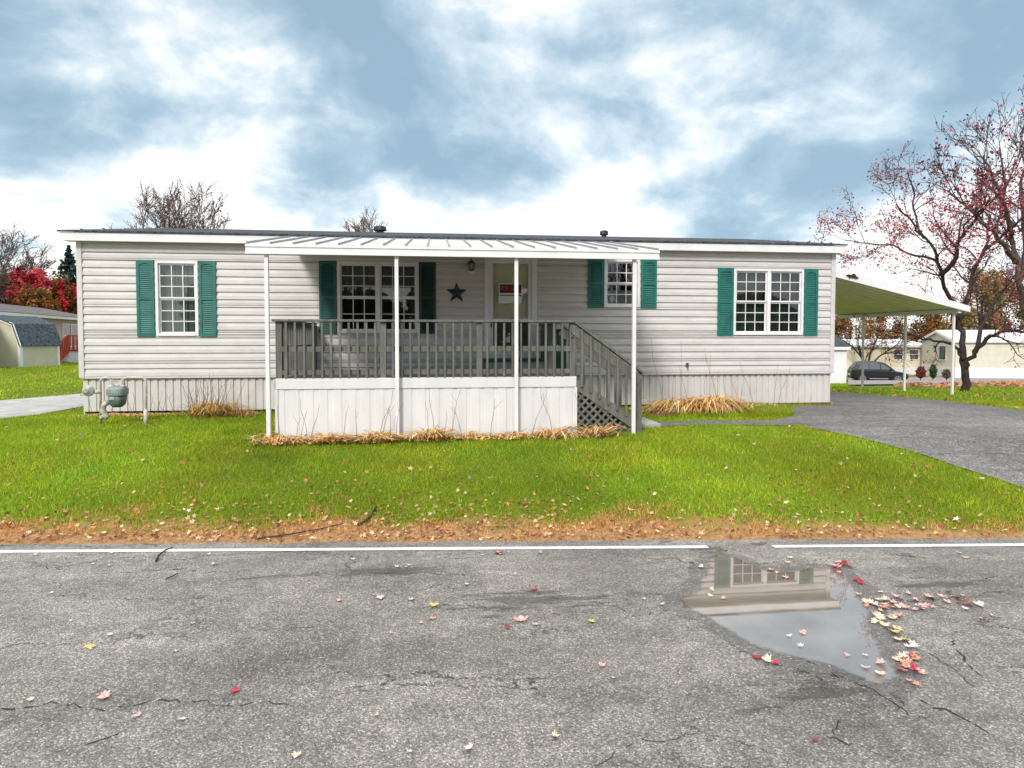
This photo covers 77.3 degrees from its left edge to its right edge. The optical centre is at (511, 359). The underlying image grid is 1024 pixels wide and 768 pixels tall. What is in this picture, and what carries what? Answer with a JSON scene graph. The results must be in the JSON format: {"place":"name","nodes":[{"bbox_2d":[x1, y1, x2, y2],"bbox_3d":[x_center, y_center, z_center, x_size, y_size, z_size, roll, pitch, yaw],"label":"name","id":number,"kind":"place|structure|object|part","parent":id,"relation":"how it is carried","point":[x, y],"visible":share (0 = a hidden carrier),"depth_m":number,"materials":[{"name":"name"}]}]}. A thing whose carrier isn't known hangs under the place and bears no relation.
{"place":"outdoors","nodes":[
{"label":"outdoors","id":0,"kind":"place"},
{"bbox_2d":[0,361,83,413],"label":"lawn grass","id":1,"kind":"structure","parent":0,"point":[62,364],"depth_m":21.35,"materials":[{"name":"green plant"}]},
{"bbox_2d":[0,394,83,418],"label":"side driveway","id":2,"kind":"structure","parent":0,"point":[27,406],"depth_m":13.44,"materials":[{"name":"concrete"}]},
{"bbox_2d":[0,538,1023,767],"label":"road","id":3,"kind":"structure","parent":0,"point":[499,694],"depth_m":3.75,"materials":[{"name":"grey asphalt"}]},
{"bbox_2d":[83,643,95,647],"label":"fallen leaf","id":4,"kind":"object","parent":3,"relation":"on","point":[90,646],"visible":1,"depth_m":3.94,"materials":[{"name":"plant"}]},
{"bbox_2d":[96,690,110,698],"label":"fallen leaf","id":5,"kind":"object","parent":3,"relation":"on","point":[105,694],"visible":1,"depth_m":3.40,"materials":[{"name":"pink plant"}]},
{"bbox_2d":[155,547,172,561],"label":"fallen twig","id":6,"kind":"object","parent":3,"relation":"on","point":[161,553],"visible":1,"depth_m":5.58,"materials":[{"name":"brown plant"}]},
{"bbox_2d":[291,750,300,757],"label":"fallen leaf","id":7,"kind":"object","parent":3,"relation":"on","point":[294,754],"visible":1,"depth_m":2.92,"materials":[{"name":"plant"}]},
{"bbox_2d":[464,743,472,748],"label":"fallen leaf","id":8,"kind":"object","parent":3,"relation":"on","point":[469,745],"visible":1,"depth_m":2.97,"materials":[{"name":"plant"}]},
{"bbox_2d":[0,566,996,765],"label":"road crack","id":9,"kind":"object","parent":3,"relation":"on","point":[964,658],"visible":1,"depth_m":3.34,"materials":[{"name":"black asphalt"}]},
{"bbox_2d":[0,543,1023,552],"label":"edge line","id":10,"kind":"object","parent":3,"relation":"on","point":[444,548],"visible":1,"depth_m":5.78,"materials":[{"name":"paint"}]},
{"bbox_2d":[513,615,527,624],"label":"fallen leaf","id":11,"kind":"object","parent":3,"relation":"on","point":[520,618],"visible":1,"depth_m":4.31,"materials":[{"name":"pink plant"}]},
{"bbox_2d":[661,548,919,701],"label":"damp road","id":12,"kind":"structure","parent":3,"relation":"on","point":[896,688],"depth_m":4.18,"materials":[{"name":"grey asphalt"}]},
{"bbox_2d":[762,653,773,661],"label":"fallen leaf","id":13,"kind":"object","parent":12,"relation":"on","point":[767,657],"visible":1,"depth_m":3.78,"materials":[{"name":"beige plant"}]},
{"bbox_2d":[679,554,899,683],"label":"puddle","id":14,"kind":"object","parent":12,"relation":"on","point":[826,610],"visible":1,"depth_m":4.44,"materials":[{"name":"liquid"}]},
{"bbox_2d":[871,617,879,622],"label":"fallen leaf","id":15,"kind":"object","parent":14,"relation":"on","point":[874,620],"visible":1,"depth_m":4.29,"materials":[{"name":"plant"}]},
{"bbox_2d":[873,670,885,674],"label":"fallen leaf","id":16,"kind":"object","parent":14,"relation":"on","point":[881,672],"visible":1,"depth_m":3.63,"materials":[{"name":"plant"}]},
{"bbox_2d":[875,658,884,662],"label":"fallen leaf","id":17,"kind":"object","parent":14,"relation":"on","point":[879,660],"visible":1,"depth_m":3.75,"materials":[{"name":"plant"}]},
{"bbox_2d":[878,617,891,625],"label":"fallen leaf","id":18,"kind":"object","parent":12,"relation":"on","point":[884,624],"visible":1,"depth_m":4.22,"materials":[{"name":"plant"}]},
{"bbox_2d":[886,614,897,618],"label":"fallen leaf","id":19,"kind":"object","parent":3,"relation":"on","point":[892,616],"visible":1,"depth_m":4.35,"materials":[{"name":"plant"}]},
{"bbox_2d":[897,651,906,658],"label":"fallen leaf","id":20,"kind":"object","parent":3,"relation":"on","point":[900,654],"visible":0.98,"depth_m":3.81,"materials":[{"name":"plant"}]},
{"bbox_2d":[900,659,910,667],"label":"fallen leaf","id":21,"kind":"object","parent":3,"relation":"on","point":[905,664],"visible":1,"depth_m":3.72,"materials":[{"name":"plant"}]},
{"bbox_2d":[898,657,912,664],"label":"fallen leaf","id":22,"kind":"object","parent":21,"relation":"on","point":[901,660],"visible":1,"depth_m":3.74,"materials":[{"name":"pink plant"}]},
{"bbox_2d":[908,639,921,646],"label":"fallen leaf","id":23,"kind":"object","parent":3,"relation":"on","point":[912,643],"visible":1,"depth_m":3.95,"materials":[{"name":"white plant"}]},
{"bbox_2d":[911,653,920,659],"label":"fallen leaf","id":24,"kind":"object","parent":3,"relation":"on","point":[915,657],"visible":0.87,"depth_m":3.80,"materials":[{"name":"orange plant"}]},
{"bbox_2d":[916,667,926,673],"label":"fallen leaf","id":25,"kind":"object","parent":3,"relation":"on","point":[922,671],"visible":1,"depth_m":3.64,"materials":[{"name":"plant"}]},
{"bbox_2d":[909,662,917,670],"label":"fallen leaf","id":26,"kind":"object","parent":25,"relation":"on","point":[913,667],"visible":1,"depth_m":3.67,"materials":[{"name":"plant"}]},
{"bbox_2d":[918,602,929,607],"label":"fallen leaf","id":27,"kind":"object","parent":3,"relation":"on","point":[924,605],"visible":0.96,"depth_m":4.52,"materials":[{"name":"plant"}]},
{"bbox_2d":[963,598,973,604],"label":"fallen leaf","id":28,"kind":"object","parent":3,"relation":"on","point":[966,600],"visible":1,"depth_m":4.58,"materials":[{"name":"brown plant"}]},
{"bbox_2d":[972,599,983,606],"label":"fallen leaf","id":29,"kind":"object","parent":3,"relation":"on","point":[979,602],"visible":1,"depth_m":4.56,"materials":[{"name":"white plant"}]},
{"bbox_2d":[0,364,1023,543],"bbox_3d":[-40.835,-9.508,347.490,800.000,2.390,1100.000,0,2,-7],"label":"ground","id":30,"kind":"structure","parent":0,"point":[917,533],"depth_m":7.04,"materials":[{"name":"green plant"}]},
{"bbox_2d":[0,274,12,304],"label":"autumn tree","id":31,"kind":"object","parent":30,"relation":"on","point":[5,301],"visible":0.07,"depth_m":55.57,"materials":[{"name":"brown plant"}]},
{"bbox_2d":[1,264,53,305],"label":"autumn tree","id":32,"kind":"object","parent":30,"relation":"on","point":[35,279],"visible":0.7,"depth_m":51.41,"materials":[{"name":"red plant"}]},
{"bbox_2d":[0,223,56,303],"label":"bare tree","id":33,"kind":"object","parent":30,"relation":"on","point":[4,270],"visible":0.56,"depth_m":52.16,"materials":[{"name":"brown plant"}]},
{"bbox_2d":[0,315,61,366],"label":"garden shed","id":34,"kind":"structure","parent":30,"relation":"on","point":[30,341],"depth_m":32.09,"materials":[{"name":"beige wood"}]},
{"bbox_2d":[12,283,60,310],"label":"autumn tree","id":35,"kind":"object","parent":30,"relation":"on","point":[40,299],"visible":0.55,"depth_m":49.35,"materials":[{"name":"orange plant"}]},
{"bbox_2d":[0,304,77,361],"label":"neighbour home","id":36,"kind":"object","parent":30,"relation":"on","point":[65,323],"visible":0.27,"depth_m":41.58,"materials":[{"name":"beige metal"}]},
{"bbox_2d":[62,323,77,346],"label":"window","id":37,"kind":"structure","parent":36,"relation":"in","point":[67,329],"depth_m":42.95,"materials":[{"name":"white paint"}]},
{"bbox_2d":[45,270,76,312],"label":"autumn tree","id":38,"kind":"object","parent":30,"relation":"on","point":[64,294],"visible":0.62,"depth_m":52.64,"materials":[{"name":"red plant"}]},
{"bbox_2d":[55,245,76,293],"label":"conifer tree","id":39,"kind":"object","parent":30,"relation":"on","point":[68,266],"visible":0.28,"depth_m":57.47,"materials":[{"name":"green plant"}]},
{"bbox_2d":[60,335,78,362],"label":"red deck","id":40,"kind":"structure","parent":30,"relation":"on","point":[73,356],"depth_m":40.39,"materials":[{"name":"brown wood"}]},
{"bbox_2d":[67,296,76,313],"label":"autumn tree","id":41,"kind":"object","parent":30,"relation":"on","point":[74,310],"visible":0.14,"depth_m":53.66,"materials":[{"name":"brown plant"}]},
{"bbox_2d":[80,376,147,424],"bbox_3d":[-6.655,0.715,10.704,1.063,0.867,0.310,0,2,-7],"label":"gas meter","id":42,"kind":"object","parent":30,"relation":"on","point":[117,396],"visible":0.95,"depth_m":10.65,"materials":[{"name":"grey paint"}]},
{"bbox_2d":[61,394,181,416],"bbox_3d":[-6.923,0.807,11.593,2.258,0.466,0.333,0,2,-7],"label":"dead plant","id":43,"kind":"object","parent":30,"relation":"on","point":[129,414],"visible":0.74,"depth_m":11.61,"materials":[{"name":"plant"}]},
{"bbox_2d":[104,177,239,228],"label":"bare tree","id":44,"kind":"object","parent":30,"relation":"on","point":[169,205],"visible":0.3,"depth_m":41.16,"materials":[{"name":"brown plant"}]},
{"bbox_2d":[169,374,255,417],"bbox_3d":[-5.308,0.651,11.536,1.600,0.787,1.240,1,2,28],"label":"dead bush","id":45,"kind":"object","parent":30,"relation":"on","point":[210,409],"visible":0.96,"depth_m":11.44,"materials":[{"name":"plant"}]},
{"bbox_2d":[221,409,257,416],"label":"dead plant","id":46,"kind":"object","parent":30,"relation":"on","point":[244,413],"visible":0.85,"depth_m":11.50,"materials":[{"name":"plant"}]},
{"bbox_2d":[243,408,317,444],"bbox_3d":[-3.296,0.926,9.192,1.209,0.561,0.749,0,2,-7],"label":"dead plant","id":47,"kind":"object","parent":30,"relation":"on","point":[274,438],"visible":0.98,"depth_m":9.07,"materials":[{"name":"plant"}]},
{"bbox_2d":[255,523,343,538],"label":"fallen twig","id":48,"kind":"object","parent":30,"relation":"on","point":[295,532],"visible":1,"depth_m":6.07,"materials":[{"name":"brown wood"}]},
{"bbox_2d":[285,399,363,443],"bbox_3d":[-2.659,0.882,9.197,1.208,0.635,0.841,0,2,9],"label":"dead plant","id":49,"kind":"object","parent":30,"relation":"on","point":[326,438],"visible":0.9,"depth_m":9.16,"materials":[{"name":"plant"}]},
{"bbox_2d":[340,207,388,231],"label":"bare tree","id":50,"kind":"object","parent":30,"relation":"on","point":[364,221],"visible":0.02,"depth_m":59.36,"materials":[{"name":"grey plant"}]},
{"bbox_2d":[357,506,376,525],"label":"fallen twig","id":51,"kind":"object","parent":30,"relation":"on","point":[365,520],"visible":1,"depth_m":6.34,"materials":[{"name":"brown wood"}]},
{"bbox_2d":[331,391,414,442],"bbox_3d":[-1.967,0.827,9.279,1.114,0.736,1.085,1,2,28],"label":"dead plant","id":52,"kind":"object","parent":30,"relation":"on","point":[380,436],"visible":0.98,"depth_m":9.19,"materials":[{"name":"plant"}]},
{"bbox_2d":[391,389,475,441],"bbox_3d":[-1.140,0.809,9.323,1.087,0.764,1.089,2,3,39],"label":"dead plant","id":53,"kind":"object","parent":30,"relation":"on","point":[435,433],"visible":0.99,"depth_m":9.30,"materials":[{"name":"plant"}]},
{"bbox_2d":[57,225,847,414],"bbox_3d":[-1.107,-0.888,16.664,15.168,4.852,8.640,0,2,-7],"label":"mobile home","id":54,"kind":"object","parent":30,"relation":"on","point":[164,312],"visible":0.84,"depth_m":12.53,"materials":[{"name":"plastic"}]},
{"bbox_2d":[155,260,198,335],"bbox_3d":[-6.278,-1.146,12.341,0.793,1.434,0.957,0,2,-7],"label":"window","id":55,"kind":"structure","parent":54,"relation":"in","point":[176,282],"depth_m":12.02,"materials":[{"name":"white paint"}]},
{"bbox_2d":[337,261,418,332],"bbox_3d":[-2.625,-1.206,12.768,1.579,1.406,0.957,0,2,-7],"label":"window","id":56,"kind":"structure","parent":54,"relation":"in","point":[365,290],"depth_m":12.44,"materials":[{"name":"white paint"}]},
{"bbox_2d":[446,282,465,300],"bbox_3d":[-1.078,-1.315,12.457,0.409,0.389,0.072,0,2,-7],"label":"wall star","id":57,"kind":"object","parent":54,"relation":"attached to","point":[456,291],"depth_m":12.47,"materials":[{"name":"metal"}]},
{"bbox_2d":[468,259,474,273],"bbox_3d":[-0.791,-1.810,12.434,0.150,0.290,0.163,0,2,-7],"label":"wall lantern","id":58,"kind":"object","parent":54,"relation":"attached to","point":[471,263],"depth_m":12.39,"materials":[{"name":"black metal"}]},
{"bbox_2d":[490,260,531,357],"bbox_3d":[-0.025,-0.969,12.637,0.837,1.976,0.121,0,2,-7],"label":"storm door","id":59,"kind":"structure","parent":54,"relation":"in","point":[492,324],"depth_m":12.67,"materials":[{"name":"white paint"}]},
{"bbox_2d":[499,283,521,303],"bbox_3d":[-0.035,-1.299,12.613,0.458,0.394,0.012,0,2,-7],"label":"door sign","id":60,"kind":"object","parent":59,"relation":"attached to","point":[506,292],"visible":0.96,"depth_m":12.61,"materials":[{"name":"white plastic"}]},
{"bbox_2d":[604,259,639,307],"bbox_3d":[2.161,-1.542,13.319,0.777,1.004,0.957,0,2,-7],"label":"window","id":61,"kind":"structure","parent":54,"relation":"in","point":[617,272],"depth_m":13.00,"materials":[{"name":"white glass"}]},
{"bbox_2d":[733,268,803,334],"bbox_3d":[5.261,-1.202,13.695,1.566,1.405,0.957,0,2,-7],"label":"window","id":62,"kind":"structure","parent":54,"relation":"in","point":[766,301],"depth_m":13.36,"materials":[{"name":"white paint"}]},
{"bbox_2d":[245,236,659,438],"bbox_3d":[-0.931,-0.513,10.912,6.110,3.500,2.845,0,2,-7],"label":"porch awning","id":63,"kind":"object","parent":30,"relation":"on","point":[360,246],"visible":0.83,"depth_m":9.62,"materials":[{"name":"white paint"}]},
{"bbox_2d":[272,319,644,438],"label":"porch deck","id":64,"kind":"structure","parent":30,"relation":"on","point":[367,396],"depth_m":9.71,"materials":[{"name":"paint"}]},
{"bbox_2d":[482,358,543,368],"bbox_3d":[0.017,0.091,12.155,1.150,0.210,0.720,0,2,-7],"label":"door step","id":65,"kind":"object","parent":64,"relation":"on","point":[491,363],"depth_m":11.83,"materials":[{"name":"grey wood"}]},
{"bbox_2d":[556,329,568,368],"bbox_3d":[0.896,-0.196,12.340,0.388,0.770,0.460,0,2,-7],"label":"deck bin","id":66,"kind":"object","parent":64,"relation":"on","point":[558,353],"visible":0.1,"depth_m":12.14,"materials":[{"name":"green plastic"}]},
{"bbox_2d":[439,407,497,440],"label":"dead plant","id":67,"kind":"object","parent":30,"relation":"on","point":[469,436],"visible":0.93,"depth_m":9.40,"materials":[{"name":"plant"}]},
{"bbox_2d":[483,399,535,439],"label":"dead plant","id":68,"kind":"object","parent":30,"relation":"on","point":[511,435],"visible":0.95,"depth_m":9.44,"materials":[{"name":"plant"}]},
{"bbox_2d":[0,453,1021,542],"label":"leaf litter","id":69,"kind":"object","parent":30,"relation":"on","point":[355,522],"visible":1,"depth_m":6.26,"materials":[{"name":"brown plant"}]},
{"bbox_2d":[7,404,1019,539],"bbox_3d":[1.842,1.287,9.444,19.524,0.545,6.770,0,2,-7],"label":"leaf scatter","id":70,"kind":"object","parent":30,"relation":"on","point":[469,477],"visible":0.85,"depth_m":8.00,"materials":[{"name":"plant"}]},
{"bbox_2d":[517,390,589,439],"bbox_3d":[0.598,0.794,9.567,1.084,0.767,0.851,0,2,-7],"label":"dead plant","id":71,"kind":"object","parent":30,"relation":"on","point":[554,432],"visible":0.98,"depth_m":9.53,"materials":[{"name":"plant"}]},
{"bbox_2d":[561,395,629,437],"bbox_3d":[1.336,0.842,9.671,1.224,0.660,0.876,-1,2,-19],"label":"dead plant","id":72,"kind":"object","parent":30,"relation":"on","point":[599,431],"visible":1,"depth_m":9.60,"materials":[{"name":"plant"}]},
{"bbox_2d":[642,417,660,427],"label":"landing slab","id":73,"kind":"structure","parent":30,"relation":"on","point":[648,422],"depth_m":10.50,"materials":[{"name":"concrete"}]},
{"bbox_2d":[645,406,686,415],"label":"ornamental grass","id":74,"kind":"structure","parent":30,"relation":"on","point":[667,413],"depth_m":11.68,"materials":[{"name":"plant"}]},
{"bbox_2d":[623,339,775,414],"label":"ornamental grass","id":75,"kind":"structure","parent":30,"relation":"on","point":[713,403],"depth_m":11.83,"materials":[{"name":"plant"}]},
{"bbox_2d":[653,401,795,418],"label":"grass patch","id":76,"kind":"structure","parent":30,"relation":"on","point":[762,412],"depth_m":11.67,"materials":[{"name":"green plant"}]},
{"bbox_2d":[730,364,790,407],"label":"ornamental grass","id":77,"kind":"object","parent":30,"relation":"on","point":[764,403],"depth_m":12.88,"materials":[{"name":"plant"}]},
{"bbox_2d":[830,335,850,383],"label":"white shed","id":78,"kind":"structure","parent":30,"relation":"on","point":[841,348],"depth_m":34.04,"materials":[{"name":"paint"}]},
{"bbox_2d":[835,315,881,338],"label":"autumn tree","id":79,"kind":"object","parent":30,"relation":"on","point":[841,326],"visible":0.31,"depth_m":79.04,"materials":[{"name":"brown plant"}]},
{"bbox_2d":[835,317,922,360],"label":"bare tree","id":80,"kind":"object","parent":30,"relation":"on","point":[859,353],"visible":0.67,"depth_m":60.14,"materials":[{"name":"brown plant"}]},
{"bbox_2d":[842,339,921,374],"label":"home","id":81,"kind":"object","parent":30,"relation":"on","point":[913,365],"visible":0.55,"depth_m":62.04,"materials":[{"name":"beige"}]},
{"bbox_2d":[893,349,902,359],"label":"window","id":82,"kind":"structure","parent":81,"relation":"in","point":[893,349],"depth_m":61.99,"materials":[{"name":"white paint"}]},
{"bbox_2d":[909,349,918,359],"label":"window","id":83,"kind":"structure","parent":81,"relation":"in","point":[915,351],"depth_m":61.99,"materials":[{"name":"white paint"}]},
{"bbox_2d":[865,316,911,340],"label":"autumn tree","id":84,"kind":"object","parent":30,"relation":"on","point":[894,329],"visible":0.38,"depth_m":83.64,"materials":[{"name":"brown plant"}]},
{"bbox_2d":[835,266,970,394],"bbox_3d":[8.787,-0.848,18.362,5.141,3.836,4.900,0,2,-7],"label":"carport","id":85,"kind":"object","parent":30,"relation":"on","point":[862,294],"visible":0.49,"depth_m":17.10,"materials":[{"name":"white metal"}]},
{"bbox_2d":[846,274,858,278],"bbox_3d":[8.398,-2.053,15.786,0.330,0.120,0.040,0,2,-7],"label":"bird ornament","id":86,"kind":"object","parent":85,"relation":"attached to","point":[852,276],"visible":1,"depth_m":15.77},
{"bbox_2d":[809,140,1023,390],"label":"crabapple tree","id":87,"kind":"object","parent":30,"relation":"on","point":[964,359],"visible":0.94,"depth_m":18.25,"materials":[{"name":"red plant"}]},
{"bbox_2d":[902,314,950,342],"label":"autumn tree","id":88,"kind":"object","parent":30,"relation":"on","point":[930,323],"visible":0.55,"depth_m":77.16,"materials":[{"name":"orange plant"}]},
{"bbox_2d":[941,369,950,379],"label":"shrub","id":89,"kind":"object","parent":30,"relation":"on","point":[946,373],"visible":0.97,"depth_m":49.95,"materials":[{"name":"brown plant"}]},
{"bbox_2d":[893,374,1023,387],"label":"leaf carpet","id":90,"kind":"object","parent":30,"relation":"on","point":[1013,383],"visible":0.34,"depth_m":23.73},
{"bbox_2d":[943,291,978,329],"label":"autumn tree","id":91,"kind":"object","parent":30,"relation":"on","point":[962,321],"visible":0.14,"depth_m":81.23,"materials":[{"name":"brown plant"}]},
{"bbox_2d":[916,75,1023,321],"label":"tall grey tree","id":92,"kind":"object","parent":30,"relation":"on","point":[1014,254],"visible":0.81,"depth_m":18.50,"materials":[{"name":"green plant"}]},
{"bbox_2d":[919,330,1023,377],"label":"home","id":93,"kind":"object","parent":30,"relation":"on","point":[992,358],"visible":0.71,"depth_m":54.74,"materials":[{"name":"beige"}]},
{"bbox_2d":[939,345,946,359],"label":"window","id":94,"kind":"structure","parent":93,"relation":"in","point":[943,348],"depth_m":57.20,"materials":[{"name":"white paint"}]},
{"bbox_2d":[959,257,1009,329],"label":"autumn tree","id":95,"kind":"object","parent":30,"relation":"on","point":[984,294],"visible":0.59,"depth_m":65.43,"materials":[{"name":"orange plant"}]},
{"bbox_2d":[975,269,1018,329],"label":"autumn tree","id":96,"kind":"object","parent":30,"relation":"on","point":[1008,305],"visible":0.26,"depth_m":75.35,"materials":[{"name":"orange plant"}]},
{"bbox_2d":[1008,303,1023,329],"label":"autumn tree","id":97,"kind":"object","parent":30,"relation":"on","point":[1017,315],"visible":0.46,"depth_m":80.20,"materials":[{"name":"brown plant"}]},
{"bbox_2d":[0,0,1023,338],"label":"sky","id":98,"kind":"structure","parent":0,"point":[722,119],"materials":[{"name":"blue"}]},
{"bbox_2d":[658,392,1023,486],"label":"driveway","id":99,"kind":"structure","parent":0,"point":[988,440],"depth_m":10.72,"materials":[{"name":"grey asphalt"}]},
{"bbox_2d":[830,389,1021,407],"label":"drive edge litter","id":100,"kind":"object","parent":99,"relation":"on","point":[924,397],"visible":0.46,"depth_m":15.47,"materials":[{"name":"brown plant"}]},
{"bbox_2d":[830,381,1023,407],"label":"lawn grass","id":101,"kind":"structure","parent":0,"point":[841,386],"depth_m":17.66,"materials":[{"name":"green plant"}]},
{"bbox_2d":[848,377,1023,384],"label":"side street","id":102,"kind":"structure","parent":0,"point":[851,381],"depth_m":46.61,"materials":[{"name":"grey asphalt"}]},
{"bbox_2d":[847,361,908,379],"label":"parked car","id":103,"kind":"object","parent":102,"relation":"on","point":[875,370],"visible":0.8,"depth_m":49.44,"materials":[{"name":"paint"}]},
{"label":"side window","id":104,"kind":"part","parent":103,"relation":"part of","materials":[{"name":"grey glass"}]},
{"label":"side window","id":105,"kind":"part","parent":103,"relation":"part of","materials":[{"name":"grey glass"}]},
{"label":"side window","id":106,"kind":"part","parent":103,"relation":"part of","materials":[{"name":"grey glass"}]},
{"bbox_2d":[915,366,926,379],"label":"shrub","id":107,"kind":"object","parent":102,"relation":"on","point":[920,371],"visible":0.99,"depth_m":49.93,"materials":[{"name":"red plant"}]},
{"bbox_2d":[929,364,937,378],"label":"shrub","id":108,"kind":"object","parent":102,"relation":"on","point":[933,373],"visible":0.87,"depth_m":49.95,"materials":[{"name":"green plant"}]}
]}

